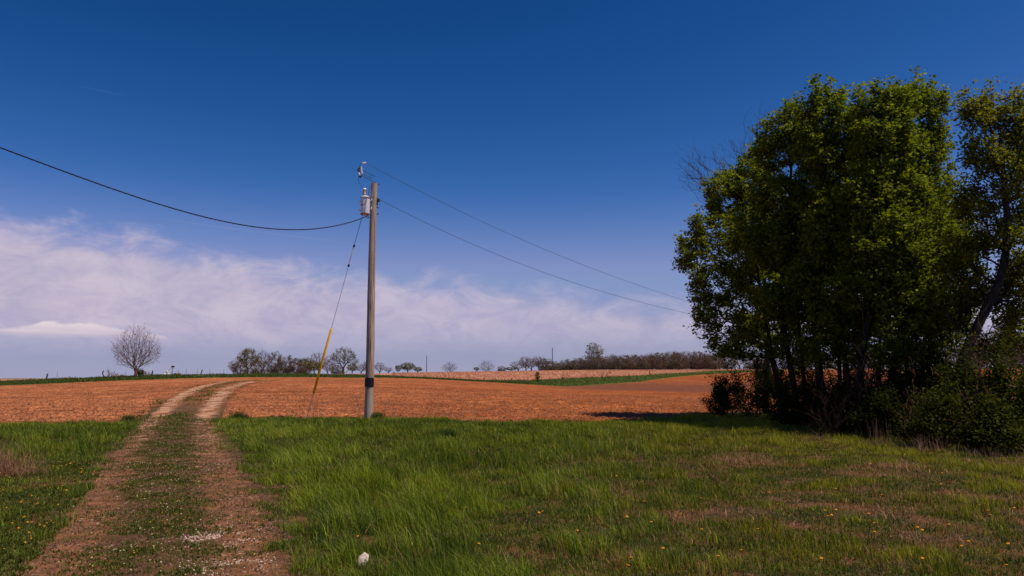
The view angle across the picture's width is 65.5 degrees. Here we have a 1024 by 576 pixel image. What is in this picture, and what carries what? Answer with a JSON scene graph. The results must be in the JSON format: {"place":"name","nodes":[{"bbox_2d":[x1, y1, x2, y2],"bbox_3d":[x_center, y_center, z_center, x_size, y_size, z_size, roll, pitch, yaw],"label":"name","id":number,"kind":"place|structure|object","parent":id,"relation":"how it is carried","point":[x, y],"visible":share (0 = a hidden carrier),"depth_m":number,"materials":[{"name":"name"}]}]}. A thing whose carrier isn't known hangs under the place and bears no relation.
{"place":"outdoors","nodes":[
{"label":"outdoors","id":0,"kind":"place"},
{"bbox_2d":[1,368,977,380],"bbox_3d":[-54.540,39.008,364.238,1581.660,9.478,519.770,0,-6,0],"label":"stubble field","id":1,"kind":"structure","parent":0,"point":[547,375],"depth_m":247.03,"materials":[{"name":"plant"}]},
{"bbox_2d":[232,361,251,373],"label":"budding tree","id":2,"kind":"object","parent":1,"relation":"on","point":[235,369],"visible":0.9,"depth_m":322.27,"materials":[{"name":"plant"}]},
{"bbox_2d":[249,361,267,373],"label":"budding tree","id":3,"kind":"object","parent":1,"relation":"on","point":[256,368],"visible":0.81,"depth_m":322.95,"materials":[{"name":"plant"}]},
{"bbox_2d":[264,351,284,373],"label":"budding tree","id":4,"kind":"object","parent":1,"relation":"on","point":[274,368],"visible":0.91,"depth_m":327.85,"materials":[{"name":"plant"}]},
{"bbox_2d":[288,358,304,373],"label":"budding tree","id":5,"kind":"object","parent":1,"relation":"on","point":[292,367],"visible":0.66,"depth_m":327.79,"materials":[{"name":"plant"}]},
{"bbox_2d":[294,362,312,373],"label":"budding tree","id":6,"kind":"object","parent":1,"relation":"on","point":[302,369],"visible":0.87,"depth_m":319.39,"materials":[{"name":"plant"}]},
{"bbox_2d":[305,360,323,373],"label":"leafing tree","id":7,"kind":"object","parent":1,"relation":"on","point":[316,365],"visible":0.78,"depth_m":322.76,"materials":[{"name":"plant"}]},
{"bbox_2d":[648,352,669,369],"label":"budding tree","id":8,"kind":"object","parent":1,"relation":"on","point":[660,364],"visible":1,"depth_m":411.32,"materials":[{"name":"plant"}]},
{"bbox_2d":[669,351,688,369],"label":"budding tree","id":9,"kind":"object","parent":1,"relation":"on","point":[679,366],"visible":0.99,"depth_m":409.17,"materials":[{"name":"plant"}]},
{"bbox_2d":[689,351,709,369],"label":"budding tree","id":10,"kind":"object","parent":1,"relation":"on","point":[695,364],"visible":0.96,"depth_m":426.99,"materials":[{"name":"plant"}]},
{"bbox_2d":[703,354,722,369],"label":"budding tree","id":11,"kind":"object","parent":1,"relation":"on","point":[715,364],"visible":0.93,"depth_m":427.01,"materials":[{"name":"plant"}]},
{"bbox_2d":[719,357,740,368],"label":"budding tree","id":12,"kind":"object","parent":1,"relation":"on","point":[726,364],"visible":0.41,"depth_m":475.89,"materials":[{"name":"plant"}]},
{"bbox_2d":[739,357,755,368],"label":"budding tree","id":13,"kind":"object","parent":1,"relation":"on","point":[749,365],"visible":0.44,"depth_m":464.32,"materials":[{"name":"plant"}]},
{"bbox_2d":[944,337,998,373],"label":"bare tree","id":14,"kind":"object","parent":1,"relation":"on","point":[970,357],"visible":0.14,"depth_m":164.30,"materials":[{"name":"plant"}]},
{"bbox_2d":[972,323,1021,383],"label":"bare tree","id":15,"kind":"object","parent":1,"relation":"on","point":[993,354],"visible":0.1,"depth_m":149.11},
{"bbox_2d":[0,369,982,386],"bbox_3d":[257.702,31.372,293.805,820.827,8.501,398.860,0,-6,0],"label":"grass verge","id":16,"kind":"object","parent":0,"point":[654,375],"depth_m":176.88,"materials":[{"name":"plant"}]},
{"bbox_2d":[109,325,162,375],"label":"bare tree","id":17,"kind":"object","parent":16,"relation":"on","point":[142,355],"visible":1,"depth_m":102.41,"materials":[{"name":"grey plant"}]},
{"bbox_2d":[0,369,1021,423],"bbox_3d":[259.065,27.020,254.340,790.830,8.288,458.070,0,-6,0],"label":"ploughed field","id":18,"kind":"structure","parent":0,"point":[695,385],"depth_m":61.21,"materials":[{"name":"soil"}]},
{"bbox_2d":[0,378,1012,422],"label":"crop residue","id":19,"kind":"object","parent":18,"relation":"on","point":[343,403],"visible":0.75,"depth_m":50.86,"materials":[{"name":"plant"}]},
{"bbox_2d":[0,368,1021,378],"bbox_3d":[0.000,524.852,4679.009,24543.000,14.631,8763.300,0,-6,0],"label":"farmland","id":20,"kind":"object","parent":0,"point":[54,378],"visible":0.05,"depth_m":3655.45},
{"bbox_2d":[235,347,260,372],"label":"leafing tree","id":21,"kind":"object","parent":20,"relation":"on","point":[245,354],"visible":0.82,"depth_m":333.01,"materials":[{"name":"plant"}]},
{"bbox_2d":[258,349,270,368],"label":"bare tree","id":22,"kind":"object","parent":20,"relation":"on","point":[261,358],"visible":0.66,"depth_m":343.20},
{"bbox_2d":[276,356,295,372],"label":"budding tree","id":23,"kind":"object","parent":20,"relation":"on","point":[286,369],"visible":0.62,"depth_m":332.33,"materials":[{"name":"plant"}]},
{"bbox_2d":[307,351,331,366],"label":"bare tree","id":24,"kind":"object","parent":20,"relation":"on","point":[325,359],"visible":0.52,"depth_m":378.01,"materials":[{"name":"plant"}]},
{"bbox_2d":[330,365,343,373],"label":"budding tree","id":25,"kind":"object","parent":20,"relation":"on","point":[338,370],"visible":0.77,"depth_m":397.14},
{"bbox_2d":[328,346,357,373],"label":"oak tree","id":26,"kind":"object","parent":20,"relation":"on","point":[339,361],"visible":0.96,"depth_m":417.69,"materials":[{"name":"plant"}]},
{"bbox_2d":[347,363,357,373],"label":"leafing tree","id":27,"kind":"object","parent":20,"relation":"on","point":[352,368],"visible":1,"depth_m":397.42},
{"bbox_2d":[400,362,416,372],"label":"leafing tree","id":28,"kind":"object","parent":20,"relation":"on","point":[408,367],"visible":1,"depth_m":437.33,"materials":[{"name":"plant"}]},
{"bbox_2d":[524,358,538,370],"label":"bare tree","id":29,"kind":"object","parent":20,"relation":"on","point":[528,365],"visible":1,"depth_m":408.02,"materials":[{"name":"plant"}]},
{"bbox_2d":[536,358,554,369],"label":"budding tree","id":30,"kind":"object","parent":20,"relation":"on","point":[541,361],"visible":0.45,"depth_m":480.59,"materials":[{"name":"plant"}]},
{"bbox_2d":[540,361,559,370],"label":"budding tree","id":31,"kind":"object","parent":20,"relation":"on","point":[544,367],"visible":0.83,"depth_m":415.09,"materials":[{"name":"plant"}]},
{"bbox_2d":[577,355,595,369],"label":"bare tree","id":32,"kind":"object","parent":20,"relation":"on","point":[583,361],"visible":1,"depth_m":417.20,"materials":[{"name":"plant"}]},
{"bbox_2d":[580,356,599,369],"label":"budding tree","id":33,"kind":"object","parent":20,"relation":"on","point":[595,367],"visible":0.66,"depth_m":475.98,"materials":[{"name":"plant"}]},
{"bbox_2d":[584,342,603,365],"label":"pale tree","id":34,"kind":"object","parent":20,"relation":"on","point":[596,352],"visible":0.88,"depth_m":497.92,"materials":[{"name":"plant"}]},
{"bbox_2d":[596,355,610,368],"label":"bare tree","id":35,"kind":"object","parent":20,"relation":"on","point":[602,363],"visible":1,"depth_m":407.76,"materials":[{"name":"plant"}]},
{"bbox_2d":[603,354,616,369],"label":"budding tree","id":36,"kind":"object","parent":20,"relation":"on","point":[611,365],"visible":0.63,"depth_m":507.64,"materials":[{"name":"plant"}]},
{"bbox_2d":[614,355,635,369],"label":"budding tree","id":37,"kind":"object","parent":20,"relation":"on","point":[626,366],"visible":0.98,"depth_m":419.74,"materials":[{"name":"plant"}]},
{"bbox_2d":[629,357,648,369],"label":"budding tree","id":38,"kind":"object","parent":20,"relation":"on","point":[637,366],"visible":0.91,"depth_m":435.26,"materials":[{"name":"plant"}]},
{"bbox_2d":[636,355,652,369],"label":"budding tree","id":39,"kind":"object","parent":20,"relation":"on","point":[647,359],"visible":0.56,"depth_m":449.77,"materials":[{"name":"plant"}]},
{"bbox_2d":[685,351,698,368],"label":"budding tree","id":40,"kind":"object","parent":20,"relation":"on","point":[690,355],"visible":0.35,"depth_m":461.09,"materials":[{"name":"plant"}]},
{"bbox_2d":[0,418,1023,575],"bbox_3d":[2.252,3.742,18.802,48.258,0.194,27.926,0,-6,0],"label":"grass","id":41,"kind":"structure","parent":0,"point":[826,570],"depth_m":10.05,"materials":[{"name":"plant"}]},
{"bbox_2d":[0,411,1023,575],"bbox_3d":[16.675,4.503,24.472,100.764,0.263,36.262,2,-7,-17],"label":"meadow ground","id":42,"kind":"structure","parent":0,"point":[759,511],"depth_m":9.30,"materials":[{"name":"plant"}]},
{"bbox_2d":[0,433,76,477],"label":"dry grass tuft","id":43,"kind":"object","parent":42,"relation":"on","point":[3,468],"visible":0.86,"depth_m":13.33,"materials":[{"name":"plant"}]},
{"bbox_2d":[0,456,94,548],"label":"yellow flowers","id":44,"kind":"object","parent":42,"relation":"on","point":[37,502],"visible":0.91,"depth_m":9.83,"materials":[{"name":"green plant"}]},
{"bbox_2d":[0,457,110,575],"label":"verge weeds","id":45,"kind":"object","parent":42,"relation":"on","point":[18,564],"visible":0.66,"depth_m":9.36,"materials":[{"name":"green plant"}]},
{"bbox_2d":[118,413,139,422],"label":"grass tussock","id":46,"kind":"object","parent":42,"relation":"on","point":[126,417],"depth_m":29.55,"materials":[{"name":"plant"}]},
{"bbox_2d":[0,381,318,575],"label":"dirt track","id":47,"kind":"structure","parent":42,"relation":"on","point":[214,408],"depth_m":9.61,"materials":[{"name":"soil"}]},
{"bbox_2d":[0,415,295,575],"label":"track weeds","id":48,"kind":"object","parent":47,"relation":"on","point":[129,554],"visible":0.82,"depth_m":9.08,"materials":[{"name":"green plant"}]},
{"bbox_2d":[19,417,287,574],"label":"wild flowers","id":49,"kind":"object","parent":47,"relation":"on","point":[163,498],"visible":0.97,"depth_m":10.49,"materials":[{"name":"white plant"}]},
{"bbox_2d":[96,424,281,575],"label":"gravel","id":50,"kind":"structure","parent":47,"relation":"on","point":[209,537],"depth_m":8.09,"materials":[{"name":"gravel"}]},
{"bbox_2d":[134,379,281,421],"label":"rut grass","id":51,"kind":"structure","parent":47,"relation":"on","point":[168,416],"depth_m":50.66,"materials":[{"name":"plant"}]},
{"bbox_2d":[223,410,251,417],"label":"grass tussock","id":52,"kind":"object","parent":42,"relation":"on","point":[234,415],"depth_m":31.48,"materials":[{"name":"plant"}]},
{"bbox_2d":[357,552,368,564],"bbox_3d":[-1.325,2.408,7.075,0.101,0.114,0.113,0,-6,0],"label":"white stone","id":53,"kind":"object","parent":42,"relation":"on","point":[362,556],"visible":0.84,"depth_m":7.06,"materials":[{"name":"stone"}]},
{"bbox_2d":[364,183,379,418],"bbox_3d":[-5.705,0.502,32.329,0.440,9.704,0.373,-5,-8,39],"label":"utility pole","id":54,"kind":"object","parent":42,"relation":"on","point":[369,378],"visible":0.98,"depth_m":32.18,"materials":[{"name":"grey wood"}]},
{"bbox_2d":[306,186,370,417],"bbox_3d":[-7.147,0.635,32.715,2.837,9.624,0.109,-2,-7,19],"label":"guy wire","id":55,"kind":"object","parent":54,"relation":"attached to","point":[321,364],"visible":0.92,"depth_m":32.64,"materials":[{"name":"yellow plastic"}]},
{"bbox_2d":[358,188,371,217],"bbox_3d":[-5.997,-3.494,32.682,0.460,1.236,0.452,-4,-7,29],"label":"pole transformer","id":56,"kind":"object","parent":54,"relation":"attached to","point":[365,209],"visible":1,"depth_m":32.54,"materials":[{"name":"grey paint"}]},
{"bbox_2d":[0,147,370,229],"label":"service cable","id":57,"kind":"object","parent":56,"relation":"attached to","point":[168,206],"visible":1,"depth_m":25.32,"materials":[{"name":"rubber"}]},
{"bbox_2d":[357,167,379,184],"bbox_3d":[-5.917,-4.634,32.871,0.952,0.764,0.105,1,-7,-8],"label":"fuse cutout","id":58,"kind":"object","parent":54,"relation":"attached to","point":[359,169],"visible":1,"depth_m":32.83,"materials":[{"name":"ceramic"}]},
{"bbox_2d":[381,200,727,322],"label":"power line","id":59,"kind":"object","parent":54,"relation":"attached to","point":[530,267],"visible":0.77,"depth_m":40.34,"materials":[{"name":"metal"}]},
{"bbox_2d":[362,411,387,418],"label":"grass tussock","id":60,"kind":"object","parent":42,"relation":"on","point":[378,414],"depth_m":31.77,"materials":[{"name":"plant"}]},
{"bbox_2d":[427,426,463,440],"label":"grass tussock","id":61,"kind":"object","parent":42,"relation":"on","point":[441,431],"depth_m":21.60,"materials":[{"name":"plant"}]},
{"bbox_2d":[255,431,1023,575],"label":"dry straw","id":62,"kind":"object","parent":42,"relation":"on","point":[949,541],"visible":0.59,"depth_m":10.36,"materials":[{"name":"plant"}]},
{"bbox_2d":[698,369,745,415],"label":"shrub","id":63,"kind":"object","parent":42,"relation":"on","point":[715,403],"visible":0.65,"depth_m":34.58,"materials":[{"name":"green plant"}]},
{"bbox_2d":[675,108,792,410],"bbox_3d":[10.579,-1.326,36.499,6.175,14.323,3.478,0,-6,0],"label":"bare tree","id":64,"kind":"object","parent":42,"relation":"on","point":[701,176],"visible":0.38,"depth_m":36.68,"materials":[{"name":"plant"}]},
{"bbox_2d":[670,144,804,383],"bbox_3d":[9.641,-0.493,33.999,6.249,12.070,4.702,5,-8,-37],"label":"maple tree","id":65,"kind":"object","parent":42,"relation":"on","point":[699,244],"visible":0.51,"depth_m":33.50,"materials":[{"name":"green plant"}]},
{"bbox_2d":[687,452,801,465],"bbox_3d":[4.488,3.305,15.630,2.296,0.252,1.512,0,-6,0],"label":"dry grass patch","id":66,"kind":"object","parent":42,"relation":"on","point":[742,458],"visible":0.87,"depth_m":15.53,"materials":[{"name":"plant"}]},
{"bbox_2d":[704,347,787,416],"bbox_3d":[9.510,3.853,32.783,2.937,3.099,3.458,5,-8,-36],"label":"shrub","id":67,"kind":"object","parent":42,"relation":"on","point":[737,384],"visible":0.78,"depth_m":32.65,"materials":[{"name":"green plant"}]},
{"bbox_2d":[717,193,788,416],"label":"young tree","id":68,"kind":"object","parent":42,"relation":"on","point":[734,352],"visible":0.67,"depth_m":30.96,"materials":[{"name":"green plant"}]},
{"bbox_2d":[731,356,813,416],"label":"shrub","id":69,"kind":"object","parent":42,"relation":"on","point":[781,373],"visible":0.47,"depth_m":31.54,"materials":[{"name":"green plant"}]},
{"bbox_2d":[733,91,837,403],"bbox_3d":[10.320,-1.198,29.221,4.291,12.399,3.731,0,-6,0],"label":"maple tree","id":70,"kind":"object","parent":42,"relation":"on","point":[769,298],"visible":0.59,"depth_m":29.02,"materials":[{"name":"green plant"}]},
{"bbox_2d":[754,198,829,397],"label":"young tree","id":71,"kind":"object","parent":42,"relation":"on","point":[768,341],"visible":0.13,"depth_m":29.77,"materials":[{"name":"green plant"}]},
{"bbox_2d":[771,201,831,400],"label":"young tree","id":72,"kind":"object","parent":42,"relation":"on","point":[789,341],"visible":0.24,"depth_m":28.73,"materials":[{"name":"green plant"}]},
{"bbox_2d":[769,348,853,403],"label":"shrub","id":73,"kind":"object","parent":42,"relation":"on","point":[808,376],"visible":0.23,"depth_m":29.59,"materials":[{"name":"green plant"}]},
{"bbox_2d":[790,429,834,442],"bbox_3d":[7.700,3.717,20.221,1.829,0.456,1.060,-2,-7,18],"label":"dry brush","id":74,"kind":"object","parent":42,"relation":"on","point":[818,437],"visible":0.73,"depth_m":20.22,"materials":[{"name":"plant"}]},
{"bbox_2d":[789,369,867,436],"bbox_3d":[9.152,3.300,22.780,1.994,1.980,2.234,0,-6,0],"label":"bare thicket","id":75,"kind":"object","parent":42,"relation":"on","point":[835,419],"visible":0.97,"depth_m":22.69,"materials":[{"name":"brown plant"}]},
{"bbox_2d":[775,72,890,426],"bbox_3d":[10.914,-1.460,26.976,3.211,12.431,3.708,5,-8,-37],"label":"maple tree","id":76,"kind":"object","parent":42,"relation":"on","point":[829,138],"visible":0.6,"depth_m":27.12,"materials":[{"name":"green plant"}]},
{"bbox_2d":[772,145,896,382],"bbox_3d":[14.891,-0.789,35.237,7.299,12.904,4.441,0,-6,0],"label":"maple tree","id":77,"kind":"object","parent":42,"relation":"on","point":[833,289],"depth_m":34.82,"materials":[{"name":"green plant"}]},
{"bbox_2d":[792,184,880,400],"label":"young tree","id":78,"kind":"object","parent":42,"relation":"on","point":[812,229],"visible":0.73,"depth_m":25.95,"materials":[{"name":"green plant"}]},
{"bbox_2d":[820,206,886,396],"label":"young tree","id":79,"kind":"object","parent":42,"relation":"on","point":[840,363],"visible":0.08,"depth_m":27.74,"materials":[{"name":"green plant"}]},
{"bbox_2d":[820,344,896,427],"bbox_3d":[11.586,3.208,26.895,3.020,3.110,2.896,-6,-9,42],"label":"shrub","id":80,"kind":"object","parent":42,"relation":"on","point":[852,383],"visible":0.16,"depth_m":26.74,"materials":[{"name":"green plant"}]},
{"bbox_2d":[830,298,898,427],"bbox_3d":[10.498,2.331,23.941,1.855,4.156,1.854,5,-8,-40],"label":"bare thicket","id":81,"kind":"object","parent":42,"relation":"on","point":[866,377],"visible":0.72,"depth_m":23.80,"materials":[{"name":"brown plant"}]},
{"bbox_2d":[848,208,898,418],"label":"young tree","id":82,"kind":"object","parent":42,"relation":"on","point":[888,336],"depth_m":29.54,"materials":[{"name":"green plant"}]},
{"bbox_2d":[856,417,890,446],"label":"dry stalks","id":83,"kind":"object","parent":42,"relation":"on","point":[876,443],"visible":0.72,"depth_m":18.92,"materials":[{"name":"plant"}]},
{"bbox_2d":[817,75,939,431],"bbox_3d":[11.491,-1.221,24.770,4.010,11.462,2.948,0,-6,0],"label":"maple tree","id":84,"kind":"object","parent":42,"relation":"on","point":[883,133],"visible":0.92,"depth_m":24.60,"materials":[{"name":"green plant"}]},
{"bbox_2d":[844,381,919,441],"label":"shrub","id":85,"kind":"object","parent":42,"relation":"on","point":[885,405],"visible":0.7,"depth_m":21.56,"materials":[{"name":"green plant"}]},
{"bbox_2d":[864,340,937,401],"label":"shrub","id":86,"kind":"object","parent":42,"relation":"on","point":[891,371],"visible":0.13,"depth_m":24.70,"materials":[{"name":"green plant"}]},
{"bbox_2d":[859,182,947,427],"bbox_3d":[11.910,0.630,24.136,2.660,7.653,2.447,5,-8,-40],"label":"young tree","id":87,"kind":"object","parent":42,"relation":"on","point":[902,344],"visible":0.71,"depth_m":23.79,"materials":[{"name":"green plant"}]},
{"bbox_2d":[850,458,958,471],"bbox_3d":[6.966,3.161,14.334,1.808,0.238,1.448,2,-7,-13],"label":"dry grass patch","id":88,"kind":"object","parent":42,"relation":"on","point":[883,465],"visible":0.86,"depth_m":14.24,"materials":[{"name":"plant"}]},
{"bbox_2d":[862,339,954,429],"bbox_3d":[11.450,2.802,22.202,2.667,2.822,2.355,0,-6,0],"label":"shrub","id":89,"kind":"object","parent":42,"relation":"on","point":[924,376],"visible":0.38,"depth_m":22.24,"materials":[{"name":"green plant"}]},
{"bbox_2d":[891,357,938,441],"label":"bare thicket","id":90,"kind":"object","parent":42,"relation":"on","point":[908,395],"visible":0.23,"depth_m":20.35,"materials":[{"name":"brown plant"}]},
{"bbox_2d":[885,431,972,452],"bbox_3d":[9.279,3.459,17.979,1.969,0.520,1.394,3,-7,-28],"label":"dry brush","id":91,"kind":"object","parent":42,"relation":"on","point":[920,445],"visible":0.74,"depth_m":17.90,"materials":[{"name":"plant"}]},
{"bbox_2d":[890,190,971,371],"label":"young tree","id":92,"kind":"object","parent":42,"relation":"on","point":[940,220],"visible":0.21,"depth_m":24.72,"materials":[{"name":"green plant"}]},
{"bbox_2d":[889,364,976,447],"bbox_3d":[10.382,2.819,19.407,2.007,2.134,2.038,0,-6,0],"label":"shrub","id":93,"kind":"object","parent":42,"relation":"on","point":[929,422],"visible":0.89,"depth_m":19.13,"materials":[{"name":"green plant"}]},
{"bbox_2d":[884,65,982,390],"bbox_3d":[14.165,-1.490,27.084,3.780,12.589,2.844,0,-6,0],"label":"maple tree","id":94,"kind":"object","parent":42,"relation":"on","point":[933,146],"visible":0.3,"depth_m":27.17,"materials":[{"name":"green plant"}]},
{"bbox_2d":[881,154,990,337],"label":"maple tree","id":95,"kind":"object","parent":42,"relation":"on","point":[951,166],"visible":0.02,"depth_m":33.75,"materials":[{"name":"green plant"}]},
{"bbox_2d":[919,186,983,367],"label":"young tree","id":96,"kind":"object","parent":42,"relation":"on","point":[944,337],"visible":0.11,"depth_m":26.70,"materials":[{"name":"green plant"}]},
{"bbox_2d":[911,323,999,433],"bbox_3d":[11.627,2.464,20.504,2.348,3.113,2.279,1,-7,-13],"label":"shrub","id":97,"kind":"object","parent":42,"relation":"on","point":[963,377],"visible":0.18,"depth_m":20.35,"materials":[{"name":"green plant"}]},
{"bbox_2d":[898,75,1023,436],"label":"maple tree","id":98,"kind":"object","parent":42,"relation":"on","point":[995,161],"visible":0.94,"depth_m":22.17,"materials":[{"name":"green plant"}]},
{"bbox_2d":[934,352,1002,447],"bbox_3d":[10.816,2.677,18.918,1.512,2.333,1.732,5,-8,-38],"label":"bare thicket","id":99,"kind":"object","parent":42,"relation":"on","point":[982,365],"visible":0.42,"depth_m":18.83,"materials":[{"name":"brown plant"}]},
{"bbox_2d":[942,443,1017,458],"bbox_3d":[10.216,3.449,16.916,1.982,0.343,1.612,-3,-7,24],"label":"dry brush","id":100,"kind":"object","parent":42,"relation":"on","point":[985,452],"visible":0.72,"depth_m":16.93,"materials":[{"name":"plant"}]},
{"bbox_2d":[939,386,1023,455],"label":"shrub","id":101,"kind":"object","parent":42,"relation":"on","point":[992,428],"visible":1,"depth_m":17.59,"materials":[{"name":"green plant"}]},
{"bbox_2d":[942,325,1023,424],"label":"shrub","id":102,"kind":"object","parent":42,"relation":"on","point":[995,375],"visible":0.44,"depth_m":19.20,"materials":[{"name":"green plant"}]},
{"bbox_2d":[960,314,1023,425],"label":"bare thicket","id":103,"kind":"object","parent":42,"relation":"on","point":[995,355],"visible":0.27,"depth_m":19.94,"materials":[{"name":"brown plant"}]},
{"bbox_2d":[976,369,1023,424],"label":"shrub","id":104,"kind":"object","parent":42,"relation":"on","point":[1021,404],"visible":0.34,"depth_m":18.37,"materials":[{"name":"green plant"}]},
{"bbox_2d":[992,100,1023,389],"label":"maple tree","id":105,"kind":"object","parent":42,"relation":"on","point":[1022,328],"visible":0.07,"depth_m":24.37,"materials":[{"name":"green plant"}]},
{"bbox_2d":[0,0,1023,377],"label":"sky","id":106,"kind":"structure","parent":0,"point":[560,127],"materials":[{"name":"blue"}]},
{"bbox_2d":[846,356,913,394],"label":"shrub","id":107,"kind":"object","parent":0,"point":[866,370],"visible":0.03,"depth_m":30.71,"materials":[{"name":"green plant"}]},
{"bbox_3d":[-6.109,-5.155,32.887,0.174,0.121,0.098,0,-6,0],"label":"line insulator","id":108,"kind":"object","parent":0,"visible":0},
{"bbox_2d":[367,163,688,301],"bbox_3d":[6.312,-1.334,47.473,0.102,4.336,38.695,-5,-8,39],"label":"power line","id":109,"kind":"object","parent":108,"relation":"attached to","point":[501,230],"visible":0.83,"depth_m":38.61,"materials":[{"name":"metal"}]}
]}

